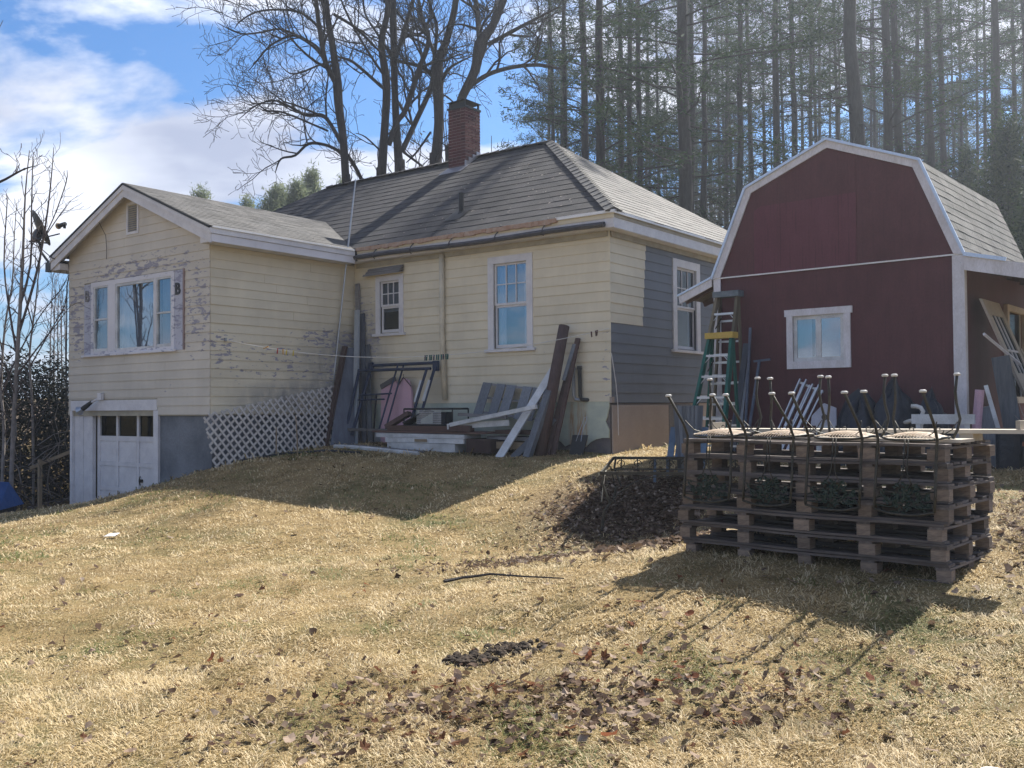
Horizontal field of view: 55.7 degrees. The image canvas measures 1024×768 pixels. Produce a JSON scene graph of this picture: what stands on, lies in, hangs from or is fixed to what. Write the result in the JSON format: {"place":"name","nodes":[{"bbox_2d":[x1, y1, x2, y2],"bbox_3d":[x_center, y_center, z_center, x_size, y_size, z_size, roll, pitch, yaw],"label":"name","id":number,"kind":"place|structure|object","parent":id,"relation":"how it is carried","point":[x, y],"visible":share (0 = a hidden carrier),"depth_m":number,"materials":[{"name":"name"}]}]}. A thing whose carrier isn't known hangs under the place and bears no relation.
{"place":"outdoors","nodes":[
{"label":"outdoors","id":0,"kind":"place"},
{"bbox_2d":[0,0,1021,397],"label":"sky","id":1,"kind":"structure","parent":0,"point":[115,79],"materials":[{"name":"blue"}]},
{"bbox_2d":[0,398,1023,767],"bbox_3d":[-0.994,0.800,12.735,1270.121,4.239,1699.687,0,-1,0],"label":"lawn","id":2,"kind":"structure","parent":0,"point":[604,652],"depth_m":6.65,"materials":[{"name":"beige plant"}]},
{"bbox_2d":[0,482,23,513],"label":"covered cart","id":3,"kind":"object","parent":2,"relation":"on","point":[10,500],"visible":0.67,"depth_m":18.52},
{"bbox_2d":[0,193,68,481],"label":"sapling","id":4,"kind":"object","parent":2,"relation":"on","point":[4,431],"visible":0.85,"depth_m":19.99,"materials":[{"name":"brown plant"}]},
{"bbox_2d":[0,342,69,509],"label":"thicket","id":5,"kind":"object","parent":2,"relation":"on","point":[55,440],"visible":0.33,"depth_m":22.88,"materials":[{"name":"brown plant"}]},
{"bbox_2d":[11,209,68,509],"bbox_3d":[-10.371,-0.472,21.431,1.454,6.779,0.952,0,-1,0],"label":"sapling","id":6,"kind":"object","parent":2,"relation":"on","point":[31,402],"visible":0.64,"depth_m":21.48,"materials":[{"name":"brown plant"}]},
{"bbox_2d":[0,134,90,488],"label":"sapling","id":7,"kind":"object","parent":2,"relation":"on","point":[16,341],"visible":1,"depth_m":18.99,"materials":[{"name":"brown plant"}]},
{"bbox_2d":[203,385,333,467],"bbox_3d":[-4.450,0.806,18.379,0.148,1.612,3.252,-1,-2,36],"label":"lattice panel","id":8,"kind":"object","parent":2,"relation":"on","point":[263,425],"visible":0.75,"depth_m":18.24,"materials":[{"name":"paint"}]},
{"bbox_2d":[251,178,288,211],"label":"evergreen tree","id":9,"kind":"object","parent":2,"relation":"on","point":[274,201],"visible":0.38,"depth_m":57.45,"materials":[{"name":"green plant"}]},
{"bbox_2d":[166,0,418,200],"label":"bare tree","id":10,"kind":"object","parent":2,"relation":"on","point":[334,74],"visible":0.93,"depth_m":30.33,"materials":[{"name":"brown plant"}]},
{"bbox_2d":[322,346,347,446],"bbox_3d":[-3.571,0.242,19.569,0.132,2.045,0.635,-1,-2,34],"label":"brown board","id":11,"kind":"object","parent":2,"relation":"on","point":[337,383],"visible":0.79,"depth_m":19.56,"materials":[{"name":"brown wood"}]},
{"bbox_2d":[330,348,354,444],"bbox_3d":[-3.325,0.254,19.610,0.378,2.013,0.761,-1,-1,18],"label":"metal sheet","id":12,"kind":"object","parent":2,"relation":"on","point":[341,433],"visible":0.64,"depth_m":19.57,"materials":[{"name":"metal"}]},
{"bbox_2d":[353,310,359,443],"bbox_3d":[-3.178,-0.158,19.781,0.117,2.762,0.547,0,-1,-2],"label":"galvanized channel","id":13,"kind":"object","parent":2,"relation":"on","point":[356,337],"visible":0.71,"depth_m":19.83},
{"bbox_2d":[360,313,366,442],"bbox_3d":[-3.042,-0.134,19.860,0.093,2.666,0.465,0,-1,-14],"label":"dark board","id":14,"kind":"object","parent":2,"relation":"on","point":[363,366],"visible":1,"depth_m":19.87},
{"bbox_2d":[263,0,491,175],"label":"bare tree","id":15,"kind":"object","parent":2,"relation":"on","point":[386,140],"visible":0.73,"depth_m":31.93,"materials":[{"name":"brown plant"}]},
{"bbox_2d":[49,99,726,504],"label":"house","id":16,"kind":"structure","parent":2,"relation":"on","point":[469,249],"depth_m":18.57,"materials":[{"name":"yellow paint"}]},
{"bbox_2d":[97,416,152,497],"bbox_3d":[-7.666,1.830,19.665,3.000,2.580,0.836,-1,-2,37],"label":"garage door","id":17,"kind":"structure","parent":16,"relation":"in","point":[124,443],"depth_m":19.29,"materials":[{"name":"white paint"}]},
{"bbox_2d":[81,268,184,357],"bbox_3d":[-7.403,-1.339,18.972,3.510,1.520,0.210,-1,-2,37],"label":"window","id":18,"kind":"structure","parent":16,"relation":"in","point":[130,307],"depth_m":18.86,"materials":[{"name":"white paint"}]},
{"bbox_2d":[372,273,405,336],"bbox_3d":[-2.456,-1.591,19.675,0.890,1.235,0.195,-1,-2,37],"label":"window","id":19,"kind":"structure","parent":16,"relation":"in","point":[389,294],"depth_m":19.71,"materials":[{"name":"white paint"}]},
{"bbox_2d":[484,252,535,352],"bbox_3d":[-0.010,-1.480,17.833,1.145,1.770,0.195,-1,-2,37],"label":"window","id":20,"kind":"structure","parent":16,"relation":"in","point":[499,270],"depth_m":17.99,"materials":[{"name":"white paint"}]},
{"bbox_2d":[671,258,703,353],"bbox_3d":[3.354,-1.489,18.825,0.195,1.785,1.258,-1,-2,37],"label":"window","id":21,"kind":"structure","parent":16,"relation":"in","point":[683,279],"depth_m":18.85,"materials":[{"name":"white paint"}]},
{"bbox_2d":[381,381,399,442],"bbox_3d":[-2.392,0.545,19.420,0.620,1.260,0.050,-1,-2,37],"label":"pink foam board","id":22,"kind":"object","parent":2,"relation":"on","point":[394,412],"visible":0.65,"depth_m":19.45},
{"bbox_2d":[334,0,474,172],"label":"bare tree","id":23,"kind":"object","parent":2,"relation":"on","point":[399,160],"visible":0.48,"depth_m":32.59,"materials":[{"name":"brown plant"}]},
{"bbox_2d":[345,0,491,172],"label":"bare tree","id":24,"kind":"object","parent":2,"relation":"on","point":[435,156],"visible":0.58,"depth_m":32.84,"materials":[{"name":"brown plant"}]},
{"bbox_2d":[387,442,465,452],"bbox_3d":[-1.542,1.159,17.910,1.630,0.160,0.500,-1,-2,37],"label":"vinyl length","id":25,"kind":"object","parent":2,"relation":"on","point":[443,447],"visible":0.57,"depth_m":17.58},
{"bbox_2d":[385,437,465,443],"bbox_3d":[-1.483,1.035,17.868,1.890,0.095,0.460,-1,-2,36],"label":"vinyl length","id":26,"kind":"object","parent":25,"relation":"on","point":[429,440],"visible":0.64,"depth_m":17.58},
{"bbox_2d":[376,433,480,438],"bbox_3d":[-1.576,0.953,17.939,2.159,0.085,0.460,-1,-2,36],"label":"vinyl length","id":27,"kind":"object","parent":26,"relation":"on","point":[434,435],"visible":0.86,"depth_m":17.64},
{"bbox_2d":[372,430,494,433],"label":"board","id":28,"kind":"object","parent":27,"relation":"on","point":[446,432],"visible":0.71,"depth_m":17.56,"materials":[{"name":"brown wood"}]},
{"bbox_2d":[387,425,456,431],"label":"board","id":29,"kind":"object","parent":28,"relation":"on","point":[415,428],"visible":0.64,"depth_m":17.90,"materials":[{"name":"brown wood"}]},
{"bbox_2d":[402,408,468,425],"bbox_3d":[-1.454,0.612,18.070,1.236,0.336,0.590,-1,-2,37],"label":"wire cage","id":30,"kind":"object","parent":29,"relation":"on","point":[439,418],"visible":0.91,"depth_m":17.92,"materials":[{"name":"black metal"}]},
{"bbox_3d":[-2.764,0.899,19.024,1.662,0.050,0.080,-2,-2,44],"label":"gray rail","id":31,"kind":"object","parent":28,"relation":"on","visible":0},
{"bbox_2d":[347,361,439,435],"bbox_3d":[-2.401,0.288,19.088,2.144,1.480,0.519,-1,-2,37],"label":"steel frame","id":32,"kind":"object","parent":31,"relation":"on","point":[434,364],"visible":0.91,"depth_m":19.12,"materials":[{"name":"grey metal"}]},
{"bbox_3d":[-2.133,-0.071,19.104,0.374,0.246,0.039,-1,-2,37],"label":"coat hanger","id":33,"kind":"object","parent":32,"relation":"hanging from","visible":0},
{"bbox_2d":[397,377,413,424],"bbox_3d":[-2.102,0.442,19.128,0.400,1.150,0.050,-1,-2,37],"label":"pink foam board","id":34,"kind":"object","parent":33,"relation":"hanging from","point":[405,394],"visible":0.65,"depth_m":19.11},
{"bbox_2d":[441,651,504,666],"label":"dug earth","id":35,"kind":"structure","parent":2,"relation":"on","point":[457,658],"depth_m":6.13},
{"bbox_2d":[466,438,509,452],"bbox_3d":[-0.422,1.089,17.205,0.530,0.250,0.580,-1,-2,37],"label":"board","id":36,"kind":"object","parent":2,"relation":"on","point":[481,445],"visible":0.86,"depth_m":16.97,"materials":[{"name":"brown wood"}]},
{"bbox_2d":[410,0,601,161],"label":"bare tree","id":37,"kind":"object","parent":2,"relation":"on","point":[483,36],"visible":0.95,"depth_m":31.02,"materials":[{"name":"brown plant"}]},
{"bbox_2d":[469,638,544,655],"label":"dug earth","id":38,"kind":"structure","parent":2,"relation":"on","point":[517,647],"depth_m":6.25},
{"bbox_2d":[0,448,1023,767],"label":"leaf litter","id":39,"kind":"object","parent":2,"relation":"on","point":[636,498],"visible":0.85,"depth_m":5.67,"materials":[{"name":"plant"}]},
{"bbox_2d":[496,368,550,456],"bbox_3d":[0.246,0.515,16.724,1.077,1.596,0.119,0,-1,-5],"label":"white plank","id":40,"kind":"object","parent":2,"relation":"on","point":[520,423],"visible":0.79,"depth_m":16.70,"materials":[{"name":"wood"}]},
{"bbox_2d":[523,390,550,456],"bbox_3d":[0.448,0.682,16.437,0.610,1.168,0.152,1,-2,-36],"label":"square post","id":41,"kind":"object","parent":2,"relation":"on","point":[531,444],"visible":0.86,"depth_m":16.39,"materials":[{"name":"grey wood"}]},
{"bbox_2d":[511,0,579,154],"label":"pine tree","id":42,"kind":"object","parent":2,"relation":"on","point":[532,139],"visible":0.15,"depth_m":63.69,"materials":[{"name":"green plant"}]},
{"bbox_2d":[499,0,595,155],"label":"pine tree","id":43,"kind":"object","parent":2,"relation":"on","point":[552,80],"visible":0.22,"depth_m":51.94,"materials":[{"name":"green plant"}]},
{"bbox_2d":[534,324,568,455],"bbox_3d":[0.689,0.116,16.628,0.783,2.306,0.204,1,-2,-39],"label":"board","id":44,"kind":"object","parent":2,"relation":"on","point":[541,448],"visible":0.76,"depth_m":16.57,"materials":[{"name":"brown wood"}]},
{"bbox_2d":[493,0,626,161],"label":"pine tree","id":45,"kind":"object","parent":2,"relation":"on","point":[564,132],"visible":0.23,"depth_m":46.00,"materials":[{"name":"green plant"}]},
{"bbox_2d":[550,338,580,454],"bbox_3d":[0.916,0.223,16.625,0.624,2.054,0.098,0,-2,-32],"label":"long brown board","id":46,"kind":"object","parent":2,"relation":"on","point":[564,400],"visible":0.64,"depth_m":16.61,"materials":[{"name":"brown wood"}]},
{"bbox_2d":[500,0,654,180],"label":"pine tree","id":47,"kind":"object","parent":2,"relation":"on","point":[585,143],"visible":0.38,"depth_m":43.97,"materials":[{"name":"green plant"}]},
{"bbox_2d":[498,0,715,194],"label":"pine tree","id":48,"kind":"object","parent":2,"relation":"on","point":[600,112],"visible":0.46,"depth_m":40.10,"materials":[{"name":"green plant"}]},
{"bbox_2d":[558,0,677,180],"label":"pine tree","id":49,"kind":"object","parent":2,"relation":"on","point":[629,108],"visible":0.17,"depth_m":52.26,"materials":[{"name":"green plant"}]},
{"bbox_2d":[560,0,692,202],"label":"pine tree","id":50,"kind":"object","parent":2,"relation":"on","point":[633,103],"visible":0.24,"depth_m":50.03,"materials":[{"name":"green plant"}]},
{"bbox_2d":[575,0,730,219],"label":"pine tree","id":51,"kind":"object","parent":2,"relation":"on","point":[639,113],"visible":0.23,"depth_m":48.04,"materials":[{"name":"green plant"}]},
{"bbox_2d":[610,0,696,192],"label":"pine tree","id":52,"kind":"object","parent":2,"relation":"on","point":[657,94],"visible":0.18,"depth_m":60.24,"materials":[{"name":"green plant"}]},
{"bbox_2d":[600,456,764,530],"bbox_3d":[2.030,1.289,11.422,1.838,0.794,1.370,-1,-1,12],"label":"iron table","id":53,"kind":"object","parent":2,"relation":"on","point":[603,472],"visible":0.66,"depth_m":11.73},
{"bbox_2d":[673,405,702,471],"bbox_3d":[2.366,0.760,12.985,0.326,0.941,0.326,-1,-2,30],"label":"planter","id":54,"kind":"object","parent":2,"relation":"on","point":[692,416],"visible":0.45,"depth_m":12.88,"materials":[{"name":"grey metal"}]},
{"bbox_2d":[543,0,834,212],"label":"pine tree","id":55,"kind":"object","parent":2,"relation":"on","point":[684,155],"visible":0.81,"depth_m":37.59,"materials":[{"name":"green plant"}]},
{"bbox_2d":[624,0,759,220],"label":"pine tree","id":56,"kind":"object","parent":2,"relation":"on","point":[691,46],"visible":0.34,"depth_m":51.83,"materials":[{"name":"green plant"}]},
{"bbox_2d":[389,84,1023,228],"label":"wood","id":57,"kind":"object","parent":2,"relation":"on","point":[733,204],"depth_m":64.64,"materials":[{"name":"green plant"}]},
{"bbox_2d":[692,331,739,446],"bbox_3d":[2.960,0.191,14.466,0.698,1.922,0.603,-2,-2,40],"label":"step ladder","id":58,"kind":"object","parent":2,"relation":"on","point":[731,336],"visible":0.59,"depth_m":14.45,"materials":[{"name":"green plastic"}]},
{"bbox_2d":[698,290,744,452],"bbox_3d":[3.119,-0.139,14.960,0.709,2.602,0.752,-2,-2,40],"label":"step ladder","id":59,"kind":"object","parent":2,"relation":"on","point":[736,312],"visible":0.33,"depth_m":15.03,"materials":[{"name":"plastic"}]},
{"bbox_2d":[667,0,782,224],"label":"pine tree","id":60,"kind":"object","parent":2,"relation":"on","point":[703,189],"visible":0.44,"depth_m":50.00,"materials":[{"name":"green plant"}]},
{"bbox_2d":[694,0,758,226],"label":"pine tree","id":61,"kind":"object","parent":2,"relation":"on","point":[718,158],"visible":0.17,"depth_m":67.73,"materials":[{"name":"green plant"}]},
{"bbox_2d":[674,1,782,229],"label":"pine tree","id":62,"kind":"object","parent":2,"relation":"on","point":[726,123],"visible":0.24,"depth_m":58.07,"materials":[{"name":"green plant"}]},
{"bbox_2d":[694,4,772,218],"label":"pine tree","id":63,"kind":"object","parent":2,"relation":"on","point":[731,165],"visible":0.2,"depth_m":63.44,"materials":[{"name":"green plant"}]},
{"bbox_2d":[693,0,817,195],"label":"pine tree","id":64,"kind":"object","parent":2,"relation":"on","point":[749,76],"visible":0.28,"depth_m":54.16,"materials":[{"name":"green plant"}]},
{"bbox_2d":[687,0,829,213],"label":"pine tree","id":65,"kind":"object","parent":2,"relation":"on","point":[739,122],"visible":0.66,"depth_m":47.91,"materials":[{"name":"green plant"}]},
{"bbox_2d":[670,0,865,188],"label":"pine tree","id":66,"kind":"object","parent":2,"relation":"on","point":[776,106],"visible":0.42,"depth_m":46.30,"materials":[{"name":"green plant"}]},
{"bbox_2d":[707,0,844,168],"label":"pine tree","id":67,"kind":"object","parent":2,"relation":"on","point":[794,115],"visible":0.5,"depth_m":48.10,"materials":[{"name":"green plant"}]},
{"bbox_2d":[669,0,935,151],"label":"pine tree","id":68,"kind":"object","parent":2,"relation":"on","point":[855,108],"visible":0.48,"depth_m":37.12,"materials":[{"name":"green plant"}]},
{"bbox_2d":[752,0,876,157],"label":"pine tree","id":69,"kind":"object","parent":2,"relation":"on","point":[808,121],"visible":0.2,"depth_m":56.12,"materials":[{"name":"green plant"}]},
{"bbox_2d":[786,0,880,140],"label":"pine tree","id":70,"kind":"object","parent":2,"relation":"on","point":[836,118],"visible":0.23,"depth_m":56.28,"materials":[{"name":"green plant"}]},
{"bbox_2d":[683,530,992,583],"bbox_3d":[2.562,1.349,7.805,2.188,0.148,1.018,-2,-2,42],"label":"pallet","id":71,"kind":"object","parent":2,"relation":"on","point":[945,574],"visible":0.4,"depth_m":7.36,"materials":[{"name":"brown wood"}]},
{"bbox_2d":[680,514,991,564],"bbox_3d":[2.545,1.210,7.794,2.174,0.147,1.020,-2,-2,42],"label":"pallet","id":72,"kind":"object","parent":71,"relation":"on","point":[872,548],"visible":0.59,"depth_m":7.41,"materials":[{"name":"brown wood"}]},
{"bbox_2d":[678,497,989,544],"bbox_3d":[2.534,1.071,7.798,2.172,0.147,1.018,-2,-2,43],"label":"pallet","id":73,"kind":"object","parent":72,"relation":"on","point":[935,533],"visible":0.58,"depth_m":7.41,"materials":[{"name":"brown wood"}]},
{"bbox_2d":[683,482,992,524],"bbox_3d":[2.565,0.932,7.800,2.161,0.147,1.020,-2,-2,42],"label":"pallet","id":74,"kind":"object","parent":73,"relation":"on","point":[945,514],"visible":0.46,"depth_m":7.39,"materials":[{"name":"brown wood"}]},
{"bbox_2d":[788,374,889,511],"bbox_3d":[2.467,0.437,7.323,0.502,1.018,0.782,-2,-1,41],"label":"iron chair","id":75,"kind":"object","parent":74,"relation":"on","point":[859,435],"visible":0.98,"depth_m":7.25,"materials":[{"name":"metal"}]},
{"bbox_2d":[686,466,994,503],"bbox_3d":[2.590,0.794,7.834,2.160,0.146,1.032,-2,-2,43],"label":"pallet","id":76,"kind":"object","parent":74,"relation":"on","point":[947,493],"visible":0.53,"depth_m":7.43,"materials":[{"name":"brown wood"}]},
{"bbox_2d":[683,452,990,482],"bbox_3d":[2.580,0.655,7.849,2.161,0.147,1.018,-2,-2,42],"label":"pallet","id":77,"kind":"object","parent":76,"relation":"on","point":[951,471],"visible":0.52,"depth_m":7.49,"materials":[{"name":"brown wood"}]},
{"bbox_2d":[681,436,994,463],"bbox_3d":[2.585,0.517,7.865,2.196,0.146,1.033,-2,-2,43],"label":"pallet","id":78,"kind":"object","parent":77,"relation":"on","point":[916,450],"visible":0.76,"depth_m":7.51,"materials":[{"name":"brown wood"}]},
{"bbox_2d":[665,377,761,502],"bbox_3d":[1.669,0.458,8.022,0.502,1.018,0.782,-2,0,40],"label":"iron chair","id":79,"kind":"object","parent":78,"relation":"on","point":[732,433],"visible":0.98,"depth_m":7.95,"materials":[{"name":"metal"}]},
{"bbox_2d":[722,375,825,506],"bbox_3d":[2.074,0.447,7.671,0.502,1.018,0.782,-3,-1,44],"label":"iron chair","id":80,"kind":"object","parent":78,"relation":"on","point":[793,435],"visible":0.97,"depth_m":7.60,"materials":[{"name":"metal"}]},
{"bbox_2d":[708,420,1023,440],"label":"shelf plank","id":81,"kind":"object","parent":78,"relation":"on","point":[976,434],"visible":0.61,"depth_m":7.38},
{"bbox_2d":[860,373,961,516],"bbox_3d":[2.863,0.426,6.974,0.502,1.018,0.782,-1,-1,40],"label":"iron chair","id":82,"kind":"object","parent":74,"relation":"on","point":[937,437],"visible":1,"depth_m":6.90,"materials":[{"name":"metal"}]},
{"bbox_2d":[677,137,1023,454],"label":"barn","id":83,"kind":"structure","parent":2,"relation":"on","point":[849,267],"depth_m":14.08,"materials":[{"name":"red paint"}]},
{"bbox_2d":[784,305,852,368],"bbox_3d":[4.616,-0.676,14.431,1.032,1.290,0.334,-2,-2,40],"label":"window","id":84,"kind":"structure","parent":83,"relation":"in","point":[822,336],"depth_m":14.31,"materials":[{"name":"white plastic"}]},
{"bbox_2d":[1003,304,1023,402],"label":"window","id":85,"kind":"structure","parent":83,"relation":"in","point":[1013,319],"depth_m":15.18,"materials":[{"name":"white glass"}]},
{"bbox_2d":[836,388,875,465],"bbox_3d":[4.834,0.611,13.466,0.685,1.111,0.678,0,-1,-1],"label":"tarp heap","id":86,"kind":"object","parent":2,"relation":"on","point":[846,419],"visible":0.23,"depth_m":13.41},
{"bbox_2d":[779,0,962,153],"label":"pine tree","id":87,"kind":"object","parent":2,"relation":"on","point":[896,69],"visible":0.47,"depth_m":43.14,"materials":[{"name":"green plant"}]},
{"bbox_2d":[870,377,919,468],"bbox_3d":[5.190,0.501,13.128,0.881,1.320,0.715,-2,-2,40],"label":"tarp heap","id":88,"kind":"object","parent":2,"relation":"on","point":[904,411],"visible":0.37,"depth_m":12.97,"materials":[{"name":"fabric"}]},
{"bbox_2d":[771,0,1022,173],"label":"pine tree","id":89,"kind":"object","parent":2,"relation":"on","point":[888,113],"visible":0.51,"depth_m":40.98,"materials":[{"name":"green plant"}]},
{"bbox_2d":[811,0,1019,187],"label":"pine tree","id":90,"kind":"object","parent":2,"relation":"on","point":[931,150],"visible":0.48,"depth_m":47.35,"materials":[{"name":"green plant"}]},
{"bbox_2d":[868,0,977,163],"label":"pine tree","id":91,"kind":"object","parent":2,"relation":"on","point":[917,105],"visible":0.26,"depth_m":54.23,"materials":[{"name":"green plant"}]},
{"bbox_2d":[909,388,952,469],"bbox_3d":[5.576,0.588,12.849,0.586,1.122,0.581,0,-2,-33],"label":"tarp heap","id":92,"kind":"object","parent":2,"relation":"on","point":[935,405],"visible":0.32,"depth_m":12.75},
{"bbox_2d":[860,0,1015,173],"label":"pine tree","id":93,"kind":"object","parent":2,"relation":"on","point":[943,154],"visible":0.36,"depth_m":50.29,"materials":[{"name":"green plant"}]},
{"bbox_2d":[911,414,974,468],"bbox_3d":[5.537,0.771,12.451,0.770,0.765,0.040,-2,-2,40],"label":"white shelf board","id":94,"kind":"object","parent":2,"relation":"on","point":[918,420],"visible":0.57,"depth_m":12.44,"materials":[{"name":"wood"}]},
{"bbox_2d":[895,0,1023,214],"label":"pine tree","id":95,"kind":"object","parent":2,"relation":"on","point":[997,43],"visible":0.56,"depth_m":43.88,"materials":[{"name":"green plant"}]},
{"bbox_2d":[945,138,993,199],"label":"evergreen tree","id":96,"kind":"object","parent":2,"relation":"on","point":[969,172],"visible":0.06,"depth_m":45.74,"materials":[{"name":"green plant"}]},
{"bbox_2d":[934,0,1021,183],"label":"pine tree","id":97,"kind":"object","parent":2,"relation":"on","point":[985,68],"visible":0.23,"depth_m":58.23,"materials":[{"name":"green plant"}]},
{"bbox_2d":[945,0,1014,213],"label":"pine tree","id":98,"kind":"object","parent":2,"relation":"on","point":[977,122],"visible":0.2,"depth_m":62.25,"materials":[{"name":"green plant"}]},
{"bbox_2d":[945,0,1023,231],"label":"pine tree","id":99,"kind":"object","parent":2,"relation":"on","point":[1014,93],"visible":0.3,"depth_m":52.16,"materials":[{"name":"green plant"}]},
{"bbox_2d":[945,0,1023,201],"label":"pine tree","id":100,"kind":"object","parent":2,"relation":"on","point":[982,74],"visible":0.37,"depth_m":53.98,"materials":[{"name":"green plant"}]},
{"bbox_2d":[948,0,1023,131],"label":"pine tree","id":101,"kind":"object","parent":2,"relation":"on","point":[1021,6],"visible":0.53,"depth_m":46.47,"materials":[{"name":"green plant"}]},
{"bbox_2d":[964,105,1023,250],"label":"evergreen tree","id":102,"kind":"object","parent":2,"relation":"on","point":[1006,147],"visible":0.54,"depth_m":33.64,"materials":[{"name":"green plant"}]},
{"bbox_2d":[991,355,1023,466],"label":"cedar board","id":103,"kind":"object","parent":2,"relation":"on","point":[1006,390],"visible":0.75,"depth_m":12.76,"materials":[{"name":"grey wood"}]},
{"bbox_2d":[995,428,1023,469],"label":"dark bin","id":104,"kind":"object","parent":2,"relation":"on","point":[1009,450],"visible":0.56,"depth_m":12.13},
{"bbox_2d":[1005,149,1023,258],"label":"evergreen tree","id":105,"kind":"object","parent":2,"relation":"on","point":[1014,232],"visible":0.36,"depth_m":30.30,"materials":[{"name":"green plant"}]},
{"bbox_2d":[979,298,1023,395],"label":"door","id":106,"kind":"structure","parent":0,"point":[1001,328],"depth_m":13.39,"materials":[{"name":"wood"}]},
{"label":"brown plank","id":107,"kind":"object","parent":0,"visible":0},
{"bbox_2d":[474,382,546,420],"bbox_3d":[0.050,0.321,17.392,1.650,0.742,0.345,-1,-2,37],"label":"leaning pallet","id":108,"kind":"object","parent":107,"relation":"on","point":[508,400],"visible":0.57,"depth_m":17.52,"materials":[{"name":"grey wood"}]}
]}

